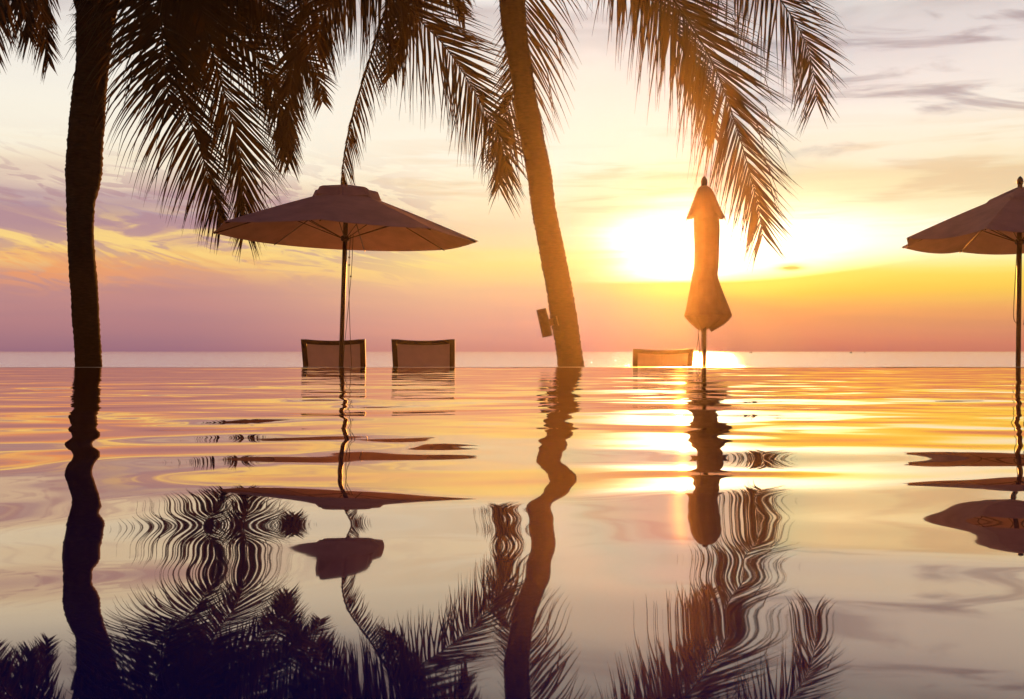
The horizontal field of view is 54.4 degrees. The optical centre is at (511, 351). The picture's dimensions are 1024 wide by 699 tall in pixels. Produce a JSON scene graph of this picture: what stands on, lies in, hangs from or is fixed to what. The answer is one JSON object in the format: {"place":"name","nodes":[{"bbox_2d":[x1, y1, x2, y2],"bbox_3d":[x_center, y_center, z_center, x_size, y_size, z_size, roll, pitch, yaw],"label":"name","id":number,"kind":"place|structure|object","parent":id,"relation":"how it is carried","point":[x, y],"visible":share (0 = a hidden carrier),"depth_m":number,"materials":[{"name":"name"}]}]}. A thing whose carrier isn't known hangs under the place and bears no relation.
{"place":"outdoors","nodes":[
{"label":"outdoors","id":0,"kind":"place"},
{"bbox_2d":[0,367,1023,698],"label":"pool water","id":1,"kind":"structure","parent":0,"point":[510,531],"depth_m":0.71,"materials":[{"name":"liquid"}]},
{"bbox_2d":[0,352,1023,366],"bbox_3d":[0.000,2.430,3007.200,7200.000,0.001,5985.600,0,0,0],"label":"sea","id":2,"kind":"structure","parent":0,"point":[536,359],"depth_m":291.76,"materials":[{"name":"liquid"}]},
{"bbox_2d":[0,0,1023,351],"label":"sky","id":3,"kind":"structure","parent":0,"point":[929,129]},
{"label":"terrace","id":4,"kind":"structure","parent":0,"visible":0},
{"bbox_2d":[0,0,526,366],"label":"coconut palm","id":5,"kind":"object","parent":4,"relation":"on","point":[196,26],"visible":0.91,"depth_m":12.20,"materials":[{"name":"brown plant"}]},
{"bbox_2d":[301,339,365,366],"bbox_3d":[-2.003,0.308,11.517,0.719,0.883,0.767,0,0,0],"label":"patio chair","id":6,"kind":"object","parent":4,"relation":"on","point":[319,353],"visible":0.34,"depth_m":11.21,"materials":[{"name":"brown fabric"}]},
{"bbox_2d":[213,185,477,366],"bbox_3d":[-1.759,-0.499,10.500,2.586,2.515,2.587,0,0,-23],"label":"beach umbrella","id":7,"kind":"object","parent":4,"relation":"on","point":[344,218],"visible":0.98,"depth_m":10.48,"materials":[{"name":"fabric"}]},
{"bbox_2d":[391,339,454,366],"bbox_3d":[-0.994,0.308,11.517,0.711,0.883,0.767,0,0,0],"label":"patio chair","id":8,"kind":"object","parent":4,"relation":"on","point":[432,353],"visible":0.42,"depth_m":11.21,"materials":[{"name":"brown fabric"}]},
{"bbox_2d":[257,0,855,366],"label":"coconut palm","id":9,"kind":"object","parent":4,"relation":"on","point":[515,35],"visible":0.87,"depth_m":12.11,"materials":[{"name":"brown plant"}]},
{"bbox_2d":[536,308,558,337],"bbox_3d":[0.437,-0.350,11.922,0.226,0.341,0.144,-12,0,0],"label":"tree lamp","id":10,"kind":"object","parent":9,"relation":"attached to","point":[546,323],"visible":1,"depth_m":11.88,"materials":[{"name":"brown"}]},
{"bbox_2d":[632,349,693,366],"bbox_3d":[1.777,0.360,12.066,0.714,0.777,0.767,0,0,0],"label":"patio chair","id":11,"kind":"object","parent":4,"relation":"on","point":[661,358],"visible":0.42,"depth_m":11.75,"materials":[{"name":"orange fabric"}]},
{"bbox_2d":[684,176,732,366],"bbox_3d":[2.040,-0.550,10.500,0.568,2.601,0.540,0,0,0],"label":"folded umbrella","id":12,"kind":"object","parent":4,"relation":"on","point":[707,306],"visible":0.98,"depth_m":10.40,"materials":[{"name":"fabric"}]},
{"bbox_2d":[902,176,1023,366],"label":"beach umbrella","id":13,"kind":"object","parent":4,"relation":"on","point":[994,226],"visible":0.96,"depth_m":10.57,"materials":[{"name":"fabric"}]}
]}

